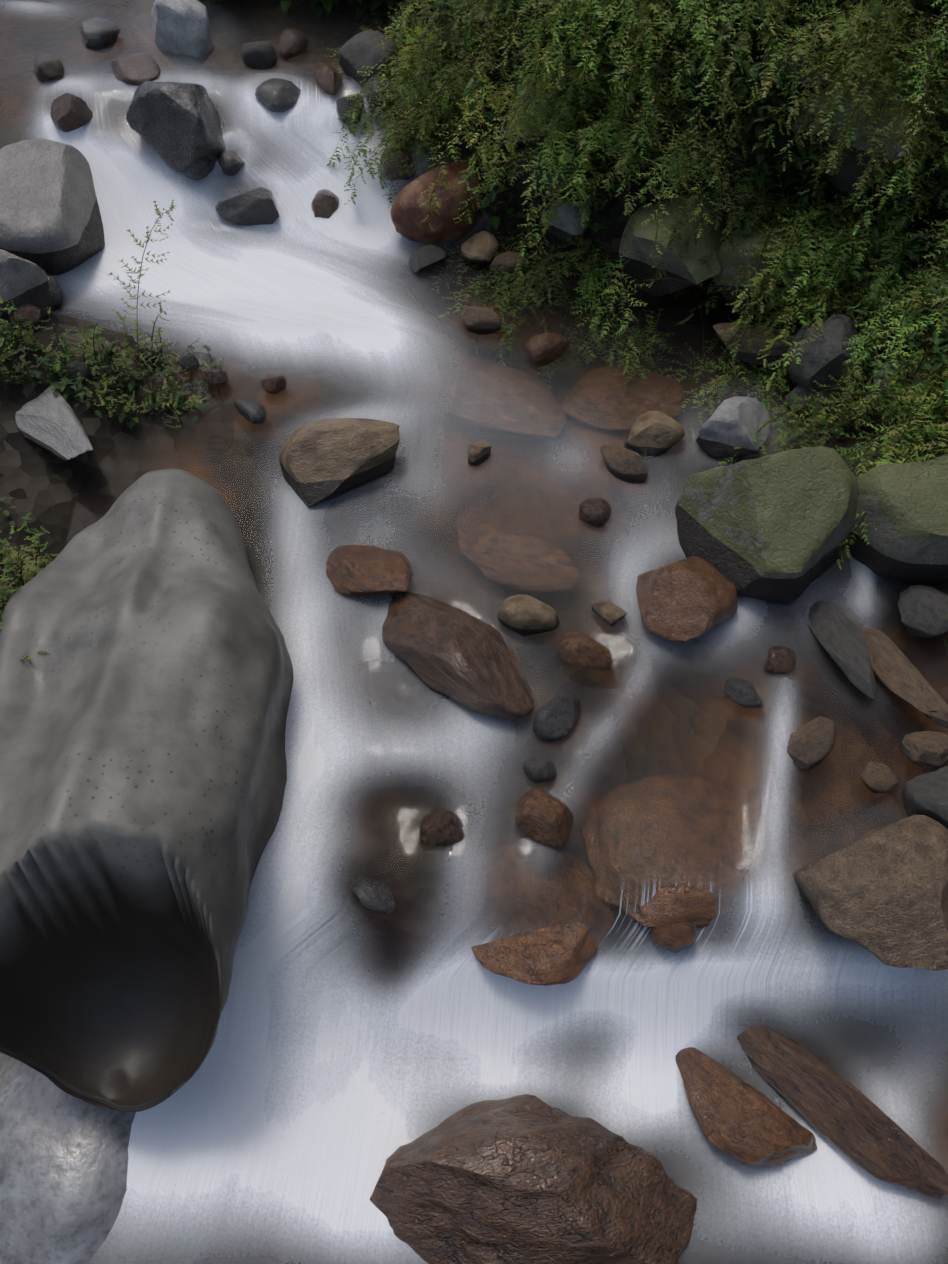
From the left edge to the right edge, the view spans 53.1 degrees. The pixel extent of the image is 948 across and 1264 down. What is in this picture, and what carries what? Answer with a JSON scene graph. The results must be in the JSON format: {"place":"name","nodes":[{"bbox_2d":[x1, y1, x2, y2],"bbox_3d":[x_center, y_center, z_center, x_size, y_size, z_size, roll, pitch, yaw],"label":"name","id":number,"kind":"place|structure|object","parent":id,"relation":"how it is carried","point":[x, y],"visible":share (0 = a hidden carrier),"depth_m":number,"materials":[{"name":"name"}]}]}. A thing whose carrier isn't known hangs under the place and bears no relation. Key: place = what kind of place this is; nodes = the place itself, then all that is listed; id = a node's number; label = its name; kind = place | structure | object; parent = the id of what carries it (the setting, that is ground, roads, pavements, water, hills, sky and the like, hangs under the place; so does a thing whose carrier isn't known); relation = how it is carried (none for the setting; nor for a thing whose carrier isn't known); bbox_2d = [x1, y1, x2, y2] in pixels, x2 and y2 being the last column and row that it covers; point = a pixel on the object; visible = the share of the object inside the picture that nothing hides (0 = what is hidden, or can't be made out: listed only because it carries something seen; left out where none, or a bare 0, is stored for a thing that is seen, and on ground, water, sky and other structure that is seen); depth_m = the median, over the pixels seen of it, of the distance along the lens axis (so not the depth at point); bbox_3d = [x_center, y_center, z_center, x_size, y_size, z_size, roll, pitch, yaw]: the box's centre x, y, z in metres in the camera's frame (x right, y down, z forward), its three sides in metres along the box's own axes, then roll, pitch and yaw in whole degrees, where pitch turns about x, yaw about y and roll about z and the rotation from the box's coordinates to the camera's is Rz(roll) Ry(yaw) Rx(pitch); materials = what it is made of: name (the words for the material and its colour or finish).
{"place":"outdoors","nodes":[
{"label":"outdoors","id":0,"kind":"place"},
{"bbox_2d":[336,94,363,124],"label":"dark rock","id":1,"kind":"object","parent":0,"point":[343,105],"visible":0.77,"depth_m":4.67,"materials":[{"name":"grey stone"}]},
{"bbox_2d":[0,0,947,1263],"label":"water stream","id":2,"kind":"structure","parent":0,"point":[309,1095],"depth_m":2.81,"materials":[{"name":"white liquid"}]},
{"bbox_2d":[33,52,63,83],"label":"stone","id":3,"kind":"object","parent":2,"relation":"on","point":[47,67],"visible":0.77,"depth_m":4.79,"materials":[{"name":"stone"}]},
{"bbox_2d":[46,273,62,311],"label":"rock","id":4,"kind":"object","parent":2,"relation":"on","point":[56,291],"visible":0.29,"depth_m":4.29,"materials":[{"name":"grey stone"}]},
{"bbox_2d":[50,93,92,131],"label":"rock","id":5,"kind":"object","parent":2,"relation":"on","point":[69,112],"visible":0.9,"depth_m":4.67,"materials":[{"name":"brown stone"}]},
{"bbox_2d":[80,17,120,52],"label":"rock","id":6,"kind":"object","parent":2,"relation":"on","point":[99,35],"visible":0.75,"depth_m":5.01,"materials":[{"name":"grey stone"}]},
{"bbox_2d":[111,53,160,95],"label":"rock","id":7,"kind":"object","parent":2,"relation":"in","point":[138,69],"visible":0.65,"depth_m":4.81,"materials":[{"name":"brown stone"}]},
{"bbox_2d":[178,351,200,370],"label":"pebble","id":8,"kind":"object","parent":2,"relation":"on","point":[192,363],"visible":0.96,"depth_m":4.08,"materials":[{"name":"grey stone"}]},
{"bbox_2d":[184,158,214,179],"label":"rock","id":9,"kind":"object","parent":2,"relation":"on","point":[199,169],"visible":0.38,"depth_m":4.62,"materials":[{"name":"grey stone"}]},
{"bbox_2d":[204,367,227,384],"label":"pebble","id":10,"kind":"object","parent":2,"relation":"on","point":[214,376],"visible":0.98,"depth_m":4.01,"materials":[{"name":"brown stone"}]},
{"bbox_2d":[218,150,244,175],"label":"rock","id":11,"kind":"object","parent":2,"relation":"on","point":[231,162],"visible":0.98,"depth_m":4.64,"materials":[{"name":"grey stone"}]},
{"bbox_2d":[215,187,278,225],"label":"rock","id":12,"kind":"object","parent":2,"relation":"on","point":[256,206],"visible":0.98,"depth_m":4.57,"materials":[{"name":"grey stone"}]},
{"bbox_2d":[234,398,266,423],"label":"stone","id":13,"kind":"object","parent":2,"relation":"on","point":[252,410],"visible":0.96,"depth_m":3.88,"materials":[{"name":"grey stone"}]},
{"bbox_2d":[241,40,277,69],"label":"stone","id":14,"kind":"object","parent":2,"relation":"on","point":[260,55],"visible":0.94,"depth_m":4.86,"materials":[{"name":"grey stone"}]},
{"bbox_2d":[261,375,286,393],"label":"stone","id":15,"kind":"object","parent":2,"relation":"on","point":[275,385],"visible":0.98,"depth_m":4.00,"materials":[{"name":"brown stone"}]},
{"bbox_2d":[255,78,300,111],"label":"rock","id":16,"kind":"object","parent":2,"relation":"on","point":[276,95],"visible":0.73,"depth_m":4.72,"materials":[{"name":"grey stone"}]},
{"bbox_2d":[275,28,308,59],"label":"rock","id":17,"kind":"object","parent":2,"relation":"on","point":[292,42],"visible":0.98,"depth_m":4.93,"materials":[{"name":"brown stone"}]},
{"bbox_2d":[311,189,338,217],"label":"rock","id":18,"kind":"object","parent":2,"relation":"on","point":[325,203],"visible":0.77,"depth_m":4.61,"materials":[{"name":"brown stone"}]},
{"bbox_2d":[313,61,342,94],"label":"stone","id":19,"kind":"object","parent":2,"relation":"on","point":[329,78],"visible":0.98,"depth_m":4.72,"materials":[{"name":"brown stone"}]},
{"bbox_2d":[326,545,410,596],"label":"pointed rock","id":20,"kind":"object","parent":2,"relation":"in","point":[359,570],"visible":1,"depth_m":3.40,"materials":[{"name":"brown stone"}]},
{"bbox_2d":[339,31,398,86],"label":"dark rock","id":21,"kind":"object","parent":2,"relation":"on","point":[358,51],"visible":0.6,"depth_m":4.72,"materials":[{"name":"grey stone"}]},
{"bbox_2d":[349,876,396,915],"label":"stone","id":22,"kind":"object","parent":2,"relation":"in","point":[375,895],"visible":0.96,"depth_m":2.76,"materials":[{"name":"grey stone"}]},
{"bbox_2d":[362,74,395,111],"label":"dark rock","id":23,"kind":"object","parent":2,"relation":"on","point":[374,89],"visible":0.58,"depth_m":4.66,"materials":[{"name":"grey stone"}]},
{"bbox_2d":[379,147,415,180],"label":"rock","id":24,"kind":"object","parent":2,"relation":"on","point":[391,169],"visible":0.69,"depth_m":4.61,"materials":[{"name":"grey stone"}]},
{"bbox_2d":[387,117,416,147],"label":"dark rock","id":25,"kind":"object","parent":2,"relation":"on","point":[401,139],"visible":0.19,"depth_m":4.65,"materials":[{"name":"grey stone"}]},
{"bbox_2d":[409,245,446,272],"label":"stone","id":26,"kind":"object","parent":2,"relation":"on","point":[423,258],"visible":1,"depth_m":4.46,"materials":[{"name":"grey stone"}]},
{"bbox_2d":[419,810,465,846],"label":"stone","id":27,"kind":"object","parent":2,"relation":"on","point":[443,828],"visible":0.98,"depth_m":2.86,"materials":[{"name":"brown stone"}]},
{"bbox_2d":[381,590,534,719],"bbox_3d":[-0.071,0.049,3.230,0.322,0.197,0.725,-32,55,-26],"label":"rock","id":28,"kind":"object","parent":2,"relation":"on","point":[467,660],"visible":1,"depth_m":3.15,"materials":[{"name":"brown stone"}]},
{"bbox_2d":[468,442,490,465],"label":"stone","id":29,"kind":"object","parent":2,"relation":"on","point":[479,453],"visible":1,"depth_m":3.75,"materials":[{"name":"brown stone"}]},
{"bbox_2d":[461,231,498,263],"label":"stone","id":30,"kind":"object","parent":2,"relation":"on","point":[476,248],"visible":1,"depth_m":4.51,"materials":[{"name":"brown stone"}]},
{"bbox_2d":[459,306,501,334],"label":"stone","id":31,"kind":"object","parent":2,"relation":"on","point":[476,320],"visible":0.94,"depth_m":4.20,"materials":[{"name":"brown stone"}]},
{"bbox_2d":[498,594,559,635],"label":"stone","id":32,"kind":"object","parent":2,"relation":"in","point":[523,615],"visible":1,"depth_m":3.28,"materials":[{"name":"brown stone"}]},
{"bbox_2d":[370,1094,701,1263],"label":"boulder","id":33,"kind":"object","parent":2,"relation":"on","point":[526,1179],"visible":0.98,"depth_m":2.51,"materials":[{"name":"brown stone"}]},
{"bbox_2d":[523,757,556,782],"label":"stone","id":34,"kind":"object","parent":2,"relation":"on","point":[538,769],"visible":1,"depth_m":2.98,"materials":[{"name":"grey stone"}]},
{"bbox_2d":[515,788,573,847],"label":"stone","id":35,"kind":"object","parent":2,"relation":"in","point":[543,817],"visible":1,"depth_m":2.86,"materials":[{"name":"brown stone"}]},
{"bbox_2d":[525,333,569,367],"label":"stone","id":36,"kind":"object","parent":2,"relation":"on","point":[542,349],"visible":0.96,"depth_m":4.09,"materials":[{"name":"brown stone"}]},
{"bbox_2d":[533,695,580,742],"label":"stone","id":37,"kind":"object","parent":2,"relation":"in","point":[557,718],"visible":1,"depth_m":3.08,"materials":[{"name":"grey stone"}]},
{"bbox_2d":[538,199,590,246],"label":"rock","id":38,"kind":"object","parent":2,"relation":"on","point":[560,233],"visible":0.54,"depth_m":4.51,"materials":[{"name":"grey stone"}]},
{"bbox_2d":[557,630,612,669],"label":"stone","id":39,"kind":"object","parent":2,"relation":"in","point":[574,647],"visible":0.98,"depth_m":3.19,"materials":[{"name":"brown stone"}]},
{"bbox_2d":[578,498,611,527],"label":"stone","id":40,"kind":"object","parent":2,"relation":"on","point":[595,512],"visible":1,"depth_m":3.56,"materials":[{"name":"brown stone"}]},
{"bbox_2d":[592,601,626,625],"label":"stone","id":41,"kind":"object","parent":2,"relation":"on","point":[610,613],"visible":0.98,"depth_m":3.30,"materials":[{"name":"brown stone"}]},
{"bbox_2d":[600,444,647,483],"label":"stone","id":42,"kind":"object","parent":2,"relation":"in","point":[625,464],"visible":1,"depth_m":3.70,"materials":[{"name":"brown stone"}]},
{"bbox_2d":[624,411,684,462],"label":"stone","id":43,"kind":"object","parent":2,"relation":"on","point":[653,434],"visible":0.85,"depth_m":3.79,"materials":[{"name":"brown stone"}]},
{"bbox_2d":[650,921,696,952],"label":"stone","id":44,"kind":"object","parent":2,"relation":"on","point":[677,937],"visible":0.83,"depth_m":2.76,"materials":[{"name":"brown stone"}]},
{"bbox_2d":[636,556,737,640],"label":"rock","id":45,"kind":"object","parent":2,"relation":"in","point":[688,598],"visible":1,"depth_m":3.25,"materials":[{"name":"brown stone"}]},
{"bbox_2d":[696,396,769,458],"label":"rock","id":46,"kind":"object","parent":2,"relation":"on","point":[728,424],"visible":0.98,"depth_m":3.73,"materials":[{"name":"grey stone"}]},
{"bbox_2d":[725,677,763,707],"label":"stone","id":47,"kind":"object","parent":2,"relation":"on","point":[742,692],"visible":0.98,"depth_m":3.14,"materials":[{"name":"grey stone"}]},
{"bbox_2d":[675,1047,816,1166],"bbox_3d":[0.732,1.364,2.701,0.457,0.120,0.229,36,56,29],"label":"rock","id":48,"kind":"object","parent":2,"relation":"on","point":[738,1118],"visible":0.94,"depth_m":2.65,"materials":[{"name":"brown stone"}]},
{"bbox_2d":[763,646,795,673],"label":"stone","id":49,"kind":"object","parent":2,"relation":"on","point":[780,659],"visible":0.98,"depth_m":3.20,"materials":[{"name":"brown stone"}]},
{"bbox_2d":[785,385,828,415],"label":"rock","id":50,"kind":"object","parent":2,"relation":"on","point":[799,391],"visible":0.48,"depth_m":3.90,"materials":[{"name":"grey stone"}]},
{"bbox_2d":[787,716,835,769],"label":"stone","id":51,"kind":"object","parent":2,"relation":"on","point":[811,744],"visible":0.92,"depth_m":3.02,"materials":[{"name":"brown stone"}]},
{"bbox_2d":[733,1012,947,1198],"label":"rock","id":52,"kind":"object","parent":2,"relation":"in","point":[832,1105],"visible":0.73,"depth_m":2.68,"materials":[{"name":"brown stone"}]},
{"bbox_2d":[804,601,876,698],"bbox_3d":[1.271,0.061,3.243,0.156,0.083,0.435,-15,49,-13],"label":"rock slab","id":53,"kind":"object","parent":2,"relation":"on","point":[838,634],"visible":1,"depth_m":3.22,"materials":[{"name":"grey stone"}]},
{"bbox_2d":[860,761,898,792],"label":"rock","id":54,"kind":"object","parent":2,"relation":"on","point":[876,777],"visible":1,"depth_m":2.95,"materials":[{"name":"brown stone"}]},
{"bbox_2d":[857,625,947,728],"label":"rock slab","id":55,"kind":"object","parent":2,"relation":"on","point":[898,673],"visible":0.83,"depth_m":3.16,"materials":[{"name":"brown stone"}]},
{"bbox_2d":[898,584,947,637],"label":"rock slab","id":56,"kind":"object","parent":2,"relation":"on","point":[923,609],"visible":1,"depth_m":3.26,"materials":[{"name":"grey stone"}]},
{"bbox_2d":[899,731,947,771],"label":"rock slab","id":57,"kind":"object","parent":2,"relation":"on","point":[927,750],"visible":0.98,"depth_m":2.99,"materials":[{"name":"brown stone"}]},
{"bbox_2d":[902,766,947,828],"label":"rock","id":58,"kind":"object","parent":2,"relation":"in","point":[926,794],"visible":0.75,"depth_m":2.87,"materials":[{"name":"grey stone"}]},
{"bbox_2d":[0,0,947,1263],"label":"terrain","id":59,"kind":"structure","parent":0,"point":[54,495],"depth_m":3.70,"materials":[{"name":"brown soil"}]},
{"bbox_2d":[7,303,41,328],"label":"rock","id":60,"kind":"object","parent":59,"relation":"on","point":[30,312],"visible":0.54,"depth_m":3.96,"materials":[{"name":"brown stone"}]},
{"bbox_2d":[0,249,52,317],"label":"rock","id":61,"kind":"object","parent":59,"relation":"on","point":[23,281],"visible":0.69,"depth_m":3.95,"materials":[{"name":"grey stone"}]},
{"bbox_2d":[0,139,104,274],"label":"rock","id":62,"kind":"object","parent":59,"relation":"on","point":[51,223],"visible":0.92,"depth_m":4.36,"materials":[{"name":"grey stone"}]},
{"bbox_2d":[15,386,92,459],"bbox_3d":[-1.699,-0.839,3.772,0.221,0.127,0.666,-26,52,-22],"label":"rock slab","id":63,"kind":"object","parent":59,"relation":"on","point":[47,420],"visible":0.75,"depth_m":3.69,"materials":[{"name":"grey stone"}]},
{"bbox_2d":[61,361,90,381],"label":"pebble","id":64,"kind":"object","parent":59,"relation":"on","point":[82,370],"visible":0.73,"depth_m":3.89,"materials":[{"name":"grey stone"}]},
{"bbox_2d":[95,342,113,353],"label":"pebble","id":65,"kind":"object","parent":59,"relation":"on","point":[102,350],"visible":0.48,"depth_m":4.03,"materials":[{"name":"grey stone"}]},
{"bbox_2d":[0,1052,219,1263],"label":"rock","id":66,"kind":"object","parent":59,"relation":"on","point":[63,1168],"visible":0.27,"depth_m":2.59,"materials":[{"name":"grey stone"}]},
{"bbox_2d":[0,469,293,1111],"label":"boulder","id":67,"kind":"object","parent":59,"relation":"on","point":[145,700],"visible":0.98,"depth_m":2.62,"materials":[{"name":"grey stone"}]},
{"bbox_2d":[134,344,159,363],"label":"pebble","id":68,"kind":"object","parent":59,"relation":"on","point":[153,351],"visible":0.58,"depth_m":4.10,"materials":[{"name":"stone"}]},
{"bbox_2d":[126,81,225,171],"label":"dark rock","id":69,"kind":"object","parent":59,"relation":"on","point":[176,126],"visible":0.98,"depth_m":4.53,"materials":[{"name":"grey stone"}]},
{"bbox_2d":[152,0,213,67],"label":"rock","id":70,"kind":"object","parent":59,"relation":"on","point":[179,27],"visible":0.88,"depth_m":4.90,"materials":[{"name":"grey stone"}]},
{"bbox_2d":[279,418,399,507],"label":"tan rock","id":71,"kind":"object","parent":59,"relation":"on","point":[321,461],"visible":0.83,"depth_m":3.62,"materials":[{"name":"brown stone"}]},
{"bbox_2d":[390,162,479,245],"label":"rock","id":72,"kind":"object","parent":59,"relation":"on","point":[408,213],"visible":0.88,"depth_m":4.47,"materials":[{"name":"brown stone"}]},
{"bbox_2d":[0,0,947,660],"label":"shrubs","id":73,"kind":"object","parent":59,"relation":"on","point":[854,66],"visible":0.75,"depth_m":3.95,"materials":[{"name":"green plant"}]},
{"bbox_2d":[405,352,566,436],"bbox_3d":[0.074,-1.017,4.141,0.779,0.105,0.479,27,53,23],"label":"rock","id":74,"kind":"object","parent":59,"relation":"on","point":[507,398],"depth_m":4.07,"materials":[{"name":"brown stone"}]},
{"bbox_2d":[489,251,525,280],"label":"stone","id":75,"kind":"object","parent":59,"relation":"on","point":[509,259],"visible":0.77,"depth_m":4.43,"materials":[{"name":"stone"}]},
{"bbox_2d":[457,506,580,592],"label":"rock","id":76,"kind":"object","parent":59,"relation":"on","point":[508,565],"depth_m":3.59,"materials":[{"name":"brown stone"}]},
{"bbox_2d":[498,77,574,152],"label":"bank rock","id":77,"kind":"object","parent":59,"relation":"on","point":[521,144],"visible":0.23,"depth_m":4.35,"materials":[{"name":"grey stone"}]},
{"bbox_2d":[471,844,617,985],"bbox_3d":[0.196,0.854,2.887,0.495,0.100,0.455,-3,47,-3],"label":"brown rock","id":78,"kind":"object","parent":59,"relation":"on","point":[564,951],"visible":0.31,"depth_m":2.84,"materials":[{"name":"brown stone"}]},
{"bbox_2d":[507,146,582,200],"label":"bank rock","id":79,"kind":"object","parent":59,"relation":"on","point":[524,177],"visible":0.29,"depth_m":4.44,"materials":[{"name":"stone"}]},
{"bbox_2d":[560,361,684,430],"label":"rock","id":80,"kind":"object","parent":59,"relation":"on","point":[607,398],"depth_m":4.08,"materials":[{"name":"brown stone"}]},
{"bbox_2d":[582,774,764,926],"bbox_3d":[0.664,0.672,2.984,0.625,0.119,0.542,-6,47,-5],"label":"orange rock","id":81,"kind":"object","parent":59,"relation":"on","point":[670,902],"visible":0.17,"depth_m":2.94,"materials":[{"name":"brown stone"}]},
{"bbox_2d":[619,194,730,296],"bbox_3d":[0.981,-1.802,4.353,0.514,0.382,0.792,23,51,20],"label":"rock","id":82,"kind":"object","parent":59,"relation":"on","point":[638,243],"visible":0.79,"depth_m":4.13,"materials":[{"name":"grey stone"}]},
{"bbox_2d":[713,323,796,364],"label":"slab rock","id":83,"kind":"object","parent":59,"relation":"on","point":[744,353],"visible":0.67,"depth_m":4.06,"materials":[{"name":"grey stone"}]},
{"bbox_2d":[712,223,805,314],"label":"bank rock","id":84,"kind":"object","parent":59,"relation":"on","point":[735,258],"visible":0.4,"depth_m":4.11,"materials":[{"name":"grey stone"}]},
{"bbox_2d":[675,446,857,605],"bbox_3d":[1.052,-0.420,3.453,0.590,0.610,0.555,-35,56,-28],"label":"boulder","id":85,"kind":"object","parent":59,"relation":"on","point":[775,528],"visible":0.88,"depth_m":3.24,"materials":[{"name":"green stone"}]},
{"bbox_2d":[758,43,846,98],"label":"bank rock","id":86,"kind":"object","parent":59,"relation":"on","point":[810,75],"visible":0.21,"depth_m":3.93,"materials":[{"name":"grey stone"}]},
{"bbox_2d":[786,313,872,397],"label":"bank rock","id":87,"kind":"object","parent":59,"relation":"on","point":[826,353],"visible":0.73,"depth_m":3.82,"materials":[{"name":"grey stone"}]},
{"bbox_2d":[793,68,924,193],"bbox_3d":[1.702,-2.115,3.984,0.558,0.448,0.681,-20,50,-18],"label":"bank rock","id":88,"kind":"object","parent":59,"relation":"on","point":[849,172],"visible":0.38,"depth_m":3.83,"materials":[{"name":"grey stone"}]},
{"bbox_2d":[794,814,947,970],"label":"brown rock","id":89,"kind":"object","parent":59,"relation":"on","point":[880,893],"visible":1,"depth_m":2.64,"materials":[{"name":"brown stone"}]},
{"bbox_2d":[847,454,947,589],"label":"boulder","id":90,"kind":"object","parent":59,"relation":"on","point":[904,506],"visible":0.81,"depth_m":3.26,"materials":[{"name":"green stone"}]},
{"bbox_2d":[869,360,943,401],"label":"slab rock","id":91,"kind":"object","parent":59,"relation":"on","point":[876,381],"visible":0.08,"depth_m":3.77,"materials":[{"name":"grey stone"}]}
]}

